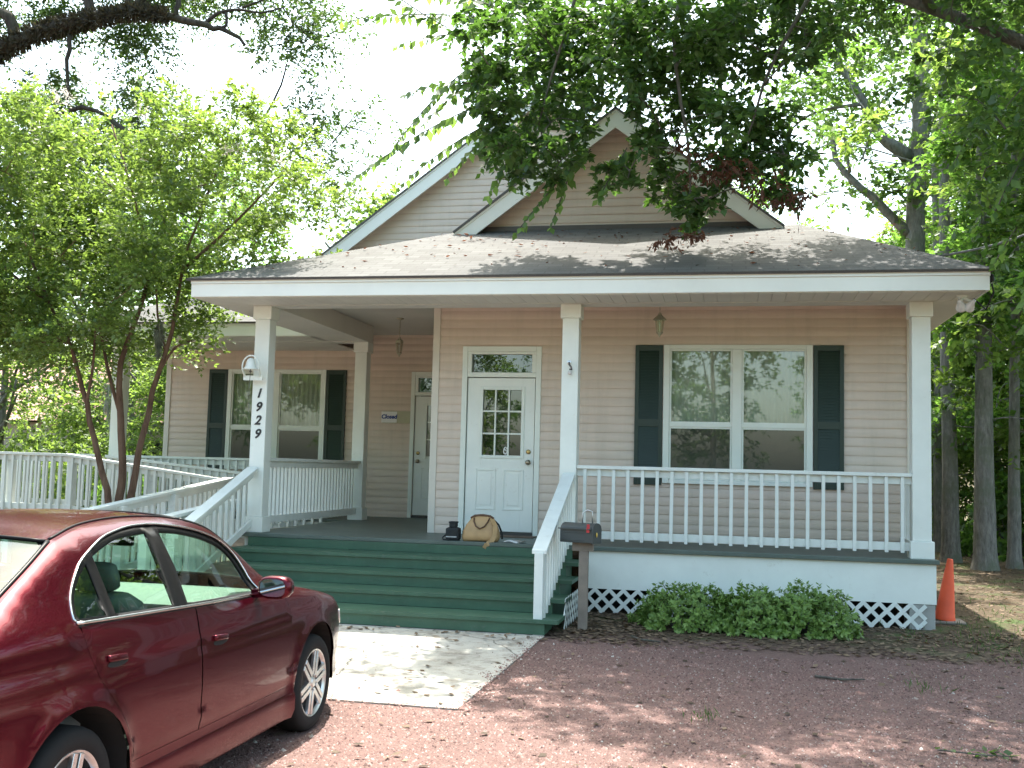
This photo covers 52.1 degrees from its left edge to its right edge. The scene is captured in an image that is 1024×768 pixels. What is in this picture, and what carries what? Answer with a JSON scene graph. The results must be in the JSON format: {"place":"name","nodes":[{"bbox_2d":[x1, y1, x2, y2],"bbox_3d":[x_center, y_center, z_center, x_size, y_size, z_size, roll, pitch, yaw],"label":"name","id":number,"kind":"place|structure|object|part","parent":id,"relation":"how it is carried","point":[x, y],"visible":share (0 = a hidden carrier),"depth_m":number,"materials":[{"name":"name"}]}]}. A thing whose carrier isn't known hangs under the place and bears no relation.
{"place":"outdoors","nodes":[
{"label":"outdoors","id":0,"kind":"place"},
{"bbox_2d":[326,624,543,709],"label":"path","id":1,"kind":"structure","parent":0,"point":[471,656],"depth_m":9.02,"materials":[{"name":"concrete"}]},
{"bbox_2d":[442,521,460,540],"bbox_3d":[-0.733,1.770,12.640,0.215,0.226,0.175,1,-5,12],"label":"camera case","id":2,"kind":"object","parent":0,"point":[453,530],"visible":1,"depth_m":12.59,"materials":[{"name":"black fabric"}]},
{"bbox_2d":[0,0,1022,484],"label":"sky","id":3,"kind":"structure","parent":0,"point":[394,74],"materials":[{"name":"white"}]},
{"bbox_2d":[0,485,1023,767],"bbox_3d":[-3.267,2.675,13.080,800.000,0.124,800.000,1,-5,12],"label":"ground","id":4,"kind":"structure","parent":0,"point":[818,657],"depth_m":7.83,"materials":[{"name":"brown gravel"}]},
{"bbox_2d":[0,419,64,508],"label":"garden shrub","id":5,"kind":"object","parent":4,"relation":"on","point":[25,447],"visible":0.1,"depth_m":25.07,"materials":[{"name":"green plant"}]},
{"bbox_2d":[0,277,93,493],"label":"woodland tree","id":6,"kind":"object","parent":4,"relation":"on","point":[6,391],"visible":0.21,"depth_m":27.70,"materials":[{"name":"green plant"}]},
{"bbox_2d":[32,437,106,507],"bbox_3d":[-9.889,2.304,23.656,2.073,2.234,2.111,5,-6,-39],"label":"garden shrub","id":7,"kind":"object","parent":4,"relation":"on","point":[83,445],"visible":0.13,"depth_m":23.39,"materials":[{"name":"green plant"}]},
{"bbox_2d":[0,359,163,484],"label":"neighbour house","id":8,"kind":"structure","parent":4,"relation":"on","point":[32,423],"depth_m":38.69,"materials":[{"name":"white"}]},
{"bbox_2d":[62,439,162,468],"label":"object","id":9,"kind":"structure","parent":8,"relation":"in","point":[157,444],"depth_m":37.59,"materials":[{"name":"plant"}]},
{"bbox_2d":[28,338,165,499],"bbox_3d":[-10.538,0.964,29.604,5.332,6.141,5.210,2,-5,-3],"label":"woodland tree","id":10,"kind":"object","parent":4,"relation":"on","point":[75,424],"visible":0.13,"depth_m":28.56,"materials":[{"name":"green plant"}]},
{"bbox_2d":[9,116,216,450],"bbox_3d":[-14.009,-2.395,37.469,7.947,14.018,8.173,-2,-6,38],"label":"woodland tree","id":11,"kind":"object","parent":4,"relation":"on","point":[71,386],"visible":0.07,"depth_m":35.97,"materials":[{"name":"green plant"}]},
{"bbox_2d":[76,354,166,493],"bbox_3d":[-8.449,1.217,25.995,4.408,5.082,4.307,3,-5,-21],"label":"woodland tree","id":12,"kind":"object","parent":4,"relation":"on","point":[142,389],"visible":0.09,"depth_m":25.13,"materials":[{"name":"green plant"}]},
{"bbox_2d":[90,450,158,508],"bbox_3d":[-8.369,2.421,22.930,2.004,1.933,1.964,1,-5,12],"label":"garden shrub","id":13,"kind":"object","parent":4,"relation":"on","point":[99,495],"visible":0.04,"depth_m":22.68,"materials":[{"name":"green plant"}]},
{"bbox_2d":[0,451,321,572],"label":"wheelchair ramp","id":14,"kind":"structure","parent":4,"relation":"on","point":[210,484],"depth_m":15.80,"materials":[{"name":"white wood"}]},
{"bbox_2d":[0,70,354,562],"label":"crape myrtle","id":15,"kind":"object","parent":4,"relation":"on","point":[56,224],"visible":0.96,"depth_m":13.72,"materials":[{"name":"green plant"}]},
{"bbox_2d":[153,321,166,359],"bbox_3d":[-4.788,-0.603,14.236,0.177,0.584,0.189,1,-5,12],"label":"spanish moss","id":16,"kind":"object","parent":15,"relation":"hanging from","point":[159,336],"visible":0.94,"depth_m":14.21,"materials":[{"name":"grey plant"}]},
{"bbox_2d":[0,0,420,277],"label":"live oak","id":17,"kind":"object","parent":4,"relation":"on","point":[58,24],"visible":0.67,"depth_m":23.52,"materials":[{"name":"green plant"}]},
{"bbox_2d":[100,377,112,432],"bbox_3d":[-7.834,0.404,20.520,0.458,1.221,0.509,2,-5,-8],"label":"spanish moss","id":18,"kind":"object","parent":17,"relation":"hanging from","point":[108,402],"visible":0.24,"depth_m":20.49,"materials":[{"name":"grey plant"}]},
{"bbox_2d":[128,151,313,412],"bbox_3d":[-9.314,-1.446,32.184,6.178,11.478,6.822,1,-5,2],"label":"woodland tree","id":19,"kind":"object","parent":4,"relation":"on","point":[216,222],"visible":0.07,"depth_m":31.81,"materials":[{"name":"green plant"}]},
{"bbox_2d":[312,179,400,253],"bbox_3d":[-4.176,-1.059,34.222,6.963,11.379,7.267,1,-5,6],"label":"woodland tree","id":20,"kind":"object","parent":4,"relation":"on","point":[368,209],"visible":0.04,"depth_m":34.07,"materials":[{"name":"green plant"}]},
{"bbox_2d":[0,543,1023,767],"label":"leaf litter","id":21,"kind":"object","parent":4,"relation":"on","point":[771,640],"visible":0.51,"depth_m":10.34,"materials":[{"name":"brown plant"}]},
{"bbox_2d":[65,92,994,634],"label":"house","id":22,"kind":"structure","parent":4,"relation":"on","point":[761,422],"depth_m":13.30,"materials":[{"name":"pink"}]},
{"bbox_2d":[241,355,262,384],"bbox_3d":[-3.280,-0.005,13.126,0.260,0.724,0.193,1,-5,12],"label":"dinner bell","id":23,"kind":"object","parent":22,"relation":"attached to","point":[250,365],"visible":1,"depth_m":13.13,"materials":[{"name":"white paint"}]},
{"bbox_2d":[224,369,326,470],"bbox_3d":[-4.184,0.634,18.575,1.860,1.785,0.146,1,-5,12],"label":"window","id":24,"kind":"structure","parent":22,"relation":"in","point":[301,406],"depth_m":18.58,"materials":[{"name":"white plastic"}]},
{"bbox_2d":[381,411,409,423],"bbox_3d":[-2.008,0.574,18.096,0.515,0.210,0.022,1,-5,12],"label":"sign","id":25,"kind":"object","parent":22,"relation":"attached to","point":[395,416],"visible":1,"depth_m":18.09,"materials":[{"name":"paper"}]},
{"bbox_2d":[396,318,403,356],"bbox_3d":[-1.730,-0.713,16.131,0.128,0.600,0.111,1,-5,12],"label":"hanging lantern","id":26,"kind":"object","parent":22,"relation":"hanging from","point":[399,340],"visible":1,"depth_m":16.11,"materials":[{"name":"metal"}]},
{"bbox_2d":[412,396,430,514],"bbox_3d":[-1.213,1.239,18.021,0.914,2.030,0.374,1,-5,12],"label":"door","id":27,"kind":"structure","parent":22,"relation":"in","point":[421,461],"depth_m":17.97,"materials":[{"name":"white paint"}]},
{"bbox_2d":[462,514,502,548],"bbox_3d":[-0.364,1.767,12.576,0.489,0.410,0.330,1,-5,12],"label":"handbag","id":28,"kind":"object","parent":22,"relation":"on","point":[482,527],"visible":1,"depth_m":12.54,"materials":[{"name":"beige leather"}]},
{"bbox_2d":[464,378,535,532],"bbox_3d":[-0.141,0.943,14.035,0.914,2.030,0.374,1,-5,12],"label":"door","id":29,"kind":"structure","parent":22,"relation":"in","point":[499,482],"depth_m":13.94,"materials":[{"name":"white paint"}]},
{"bbox_2d":[504,540,525,542],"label":"flyers","id":30,"kind":"object","parent":22,"relation":"on","point":[515,541],"visible":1,"depth_m":12.45,"materials":[{"name":"paper"}]},
{"bbox_2d":[500,535,536,538],"bbox_3d":[-0.043,1.968,13.534,0.680,0.012,0.340,1,-5,12],"label":"door mat","id":31,"kind":"object","parent":22,"relation":"on","point":[514,536],"depth_m":13.44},
{"bbox_2d":[567,360,571,374],"bbox_3d":[0.690,-0.198,12.477,0.052,0.178,0.103,3,-5,-13],"label":"wall hook","id":32,"kind":"object","parent":22,"relation":"attached to","point":[569,363],"depth_m":12.45,"materials":[{"name":"white metal"}]},
{"bbox_2d":[267,223,924,268],"bbox_3d":[0.928,-1.744,13.336,7.923,1.072,2.685,1,-5,12],"label":"roof debris","id":33,"kind":"object","parent":22,"relation":"on","point":[625,241],"visible":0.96,"depth_m":13.53,"materials":[{"name":"brown plant"}]},
{"bbox_2d":[653,308,665,337],"bbox_3d":[1.835,-0.875,13.005,0.170,0.600,0.147,1,-5,12],"label":"hanging lantern","id":34,"kind":"object","parent":22,"relation":"hanging from","point":[659,317],"visible":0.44,"depth_m":12.97,"materials":[{"name":"metal"}]},
{"bbox_2d":[662,345,812,486],"bbox_3d":[2.866,0.393,13.358,1.860,1.785,0.146,1,-5,12],"label":"window","id":35,"kind":"structure","parent":22,"relation":"in","point":[762,387],"depth_m":13.37,"materials":[{"name":"clear glass"}]},
{"bbox_2d":[955,295,975,312],"bbox_3d":[4.878,-0.862,11.276,0.191,0.190,0.165,1,-5,12],"label":"flood light","id":36,"kind":"object","parent":22,"relation":"attached to","point":[968,306],"visible":1,"depth_m":11.25,"materials":[{"name":"white paint"}]},
{"bbox_2d":[939,234,1023,309],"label":"power cable","id":37,"kind":"object","parent":22,"relation":"attached to","point":[975,249],"visible":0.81,"depth_m":12.28,"materials":[{"name":"black rubber"}]},
{"bbox_2d":[558,509,601,629],"bbox_3d":[0.701,1.942,10.863,0.405,1.282,0.244,-1,-5,29],"label":"mailbox","id":38,"kind":"object","parent":4,"relation":"on","point":[583,538],"visible":0.94,"depth_m":10.83,"materials":[{"name":"dark grey metal"},{"name":"weathered wood"}]},
{"bbox_2d":[591,523,601,543],"bbox_3d":[0.880,1.543,10.812,0.034,0.210,0.229,-1,-5,29],"label":"door","id":39,"kind":"structure","parent":38,"relation":"in","point":[596,532],"depth_m":10.79,"materials":[{"name":"black metal"}]},
{"bbox_2d":[631,635,660,641],"bbox_3d":[1.283,2.491,10.237,0.089,0.026,0.367,6,-6,-43],"label":"stick","id":40,"kind":"object","parent":4,"relation":"on","point":[635,637],"visible":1,"depth_m":10.19,"materials":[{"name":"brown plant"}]},
{"bbox_2d":[335,0,1023,335],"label":"shade tree","id":41,"kind":"object","parent":4,"relation":"on","point":[631,31],"visible":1,"depth_m":11.64,"materials":[{"name":"green plant"}]},
{"bbox_2d":[626,580,744,633],"bbox_3d":[1.867,2.358,11.117,1.326,0.545,1.030,1,-5,12],"label":"azalea shrub","id":42,"kind":"object","parent":4,"relation":"on","point":[650,613],"visible":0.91,"depth_m":10.94,"materials":[{"name":"green plant"}]},
{"bbox_2d":[712,580,794,639],"bbox_3d":[2.480,2.335,10.979,0.994,0.568,1.005,1,-5,12],"label":"azalea shrub","id":43,"kind":"object","parent":4,"relation":"on","point":[749,622],"visible":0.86,"depth_m":10.70,"materials":[{"name":"green plant"}]},
{"bbox_2d":[732,182,829,230],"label":"woodland tree","id":44,"kind":"object","parent":4,"relation":"on","point":[809,220],"depth_m":38.49,"materials":[{"name":"green plant"}]},
{"bbox_2d":[758,578,863,640],"bbox_3d":[3.099,2.322,10.922,1.079,0.617,1.025,1,-5,12],"label":"azalea shrub","id":45,"kind":"object","parent":4,"relation":"on","point":[823,616],"visible":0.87,"depth_m":10.63,"materials":[{"name":"green plant"}]},
{"bbox_2d":[814,675,864,680],"bbox_3d":[2.723,2.446,8.706,0.406,0.023,0.085,0,-5,14],"label":"stick","id":46,"kind":"object","parent":4,"relation":"on","point":[831,678],"visible":1,"depth_m":8.69,"materials":[{"name":"grey wood"}]},
{"bbox_2d":[744,0,1019,251],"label":"tall tree","id":47,"kind":"object","parent":4,"relation":"on","point":[912,231],"visible":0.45,"depth_m":27.21,"materials":[{"name":"green plant"}]},
{"bbox_2d":[750,1,1023,568],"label":"tall tree","id":48,"kind":"object","parent":4,"relation":"on","point":[1014,559],"visible":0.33,"depth_m":19.76,"materials":[{"name":"green plant"}]},
{"bbox_2d":[812,0,1023,570],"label":"tall tree","id":49,"kind":"object","parent":4,"relation":"on","point":[985,556],"visible":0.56,"depth_m":19.29,"materials":[{"name":"green plant"}]},
{"bbox_2d":[865,205,972,473],"bbox_3d":[13.294,-0.491,34.668,6.395,11.212,6.674,0,-5,18],"label":"woodland tree","id":50,"kind":"object","parent":4,"relation":"on","point":[888,226],"visible":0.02,"depth_m":34.84,"materials":[{"name":"green plant"}]},
{"bbox_2d":[822,25,1023,551],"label":"tall tree","id":51,"kind":"object","parent":4,"relation":"on","point":[937,474],"visible":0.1,"depth_m":24.07,"materials":[{"name":"green plant"}]},
{"bbox_2d":[868,116,1020,531],"bbox_3d":[14.258,-2.370,29.687,8.320,14.254,7.534,-1,-5,28],"label":"woodland tree","id":52,"kind":"object","parent":4,"relation":"on","point":[899,242],"visible":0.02,"depth_m":30.56,"materials":[{"name":"green plant"}]},
{"bbox_2d":[935,558,966,624],"bbox_3d":[4.997,2.381,12.095,0.400,0.729,0.380,1,-5,12],"label":"traffic cone","id":53,"kind":"object","parent":4,"relation":"on","point":[945,610],"visible":0.87,"depth_m":12.02,"materials":[{"name":"orange plastic"}]},
{"bbox_2d":[923,55,1023,422],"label":"tall tree","id":54,"kind":"object","parent":4,"relation":"on","point":[1022,313],"visible":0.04,"depth_m":22.22,"materials":[{"name":"green plant"}]},
{"bbox_2d":[924,0,1023,562],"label":"tall tree","id":55,"kind":"object","parent":4,"relation":"on","point":[950,526],"visible":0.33,"depth_m":20.94,"materials":[{"name":"green plant"}]},
{"bbox_2d":[931,334,1021,525],"bbox_3d":[13.005,0.726,31.054,6.600,8.218,6.754,-3,-6,42],"label":"woodland tree","id":56,"kind":"object","parent":4,"relation":"on","point":[961,503],"depth_m":29.26,"materials":[{"name":"green plant"}]},
{"bbox_2d":[930,222,1023,542],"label":"woodland tree","id":57,"kind":"object","parent":4,"relation":"on","point":[1001,528],"visible":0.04,"depth_m":25.11,"materials":[{"name":"green plant"}]},
{"bbox_2d":[931,324,1023,540],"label":"woodland tree","id":58,"kind":"object","parent":4,"relation":"on","point":[960,451],"visible":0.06,"depth_m":24.89,"materials":[{"name":"green plant"}]},
{"bbox_2d":[936,331,1023,537],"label":"woodland tree","id":59,"kind":"object","parent":4,"relation":"on","point":[971,454],"visible":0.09,"depth_m":24.27,"materials":[{"name":"green plant"}]},
{"bbox_2d":[959,451,1023,561],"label":"woodland shrub","id":60,"kind":"object","parent":4,"relation":"on","point":[966,534],"visible":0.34,"depth_m":22.50,"materials":[{"name":"green plant"}]},
{"bbox_2d":[1002,369,1023,445],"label":"woodland tree","id":61,"kind":"object","parent":4,"relation":"on","point":[1021,436],"visible":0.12,"depth_m":23.14,"materials":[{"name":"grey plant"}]},
{"bbox_2d":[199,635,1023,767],"bbox_3d":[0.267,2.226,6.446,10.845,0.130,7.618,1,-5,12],"label":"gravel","id":62,"kind":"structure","parent":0,"point":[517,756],"depth_m":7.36,"materials":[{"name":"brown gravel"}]},
{"bbox_2d":[0,509,339,767],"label":"car","id":63,"kind":"object","parent":62,"relation":"on","point":[166,664],"visible":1,"depth_m":5.15,"materials":[{"name":"red paint"}]},
{"bbox_3d":[-3.109,1.253,5.822,0.360,1.042,2.145,1,-5,12],"label":"window frame","id":64,"kind":"part","parent":63,"relation":"part of","materials":[{"name":"black plastic"}]},
{"bbox_3d":[-2.677,0.811,4.466,1.366,0.337,0.735,1,-5,12],"label":"rear window","id":65,"kind":"part","parent":63,"relation":"part of","materials":[{"name":"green glass"}]},
{"bbox_3d":[-1.725,1.411,4.947,0.084,0.653,0.977,1,-5,12],"label":"door","id":66,"kind":"part","parent":63,"relation":"part of","materials":[{"name":"red paint"}]},
{"bbox_3d":[-1.858,0.918,5.109,0.224,0.348,0.572,1,-5,12],"label":"window","id":67,"kind":"part","parent":63,"relation":"part of","materials":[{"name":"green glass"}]},
{"bbox_3d":[-1.752,1.265,5.542,0.360,1.042,2.145,1,-5,12],"label":"window frame","id":68,"kind":"part","parent":63,"relation":"part of","materials":[{"name":"red paint"}]},
{"bbox_3d":[-1.516,1.519,5.980,0.077,0.616,1.148,1,-5,12],"label":"door","id":69,"kind":"part","parent":63,"relation":"part of","materials":[{"name":"red paint"}]},
{"bbox_2d":[935,744,1018,760],"bbox_3d":[2.939,2.329,6.642,0.505,0.115,0.155,1,-5,8],"label":"fallen sprig","id":70,"kind":"object","parent":62,"relation":"on","point":[1006,751],"visible":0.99,"depth_m":6.64,"materials":[{"name":"green plant"}]},
{"bbox_2d":[682,576,1023,760],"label":"grass","id":71,"kind":"structure","parent":0,"point":[910,684],"depth_m":10.54,"materials":[{"name":"plant"}]}
]}

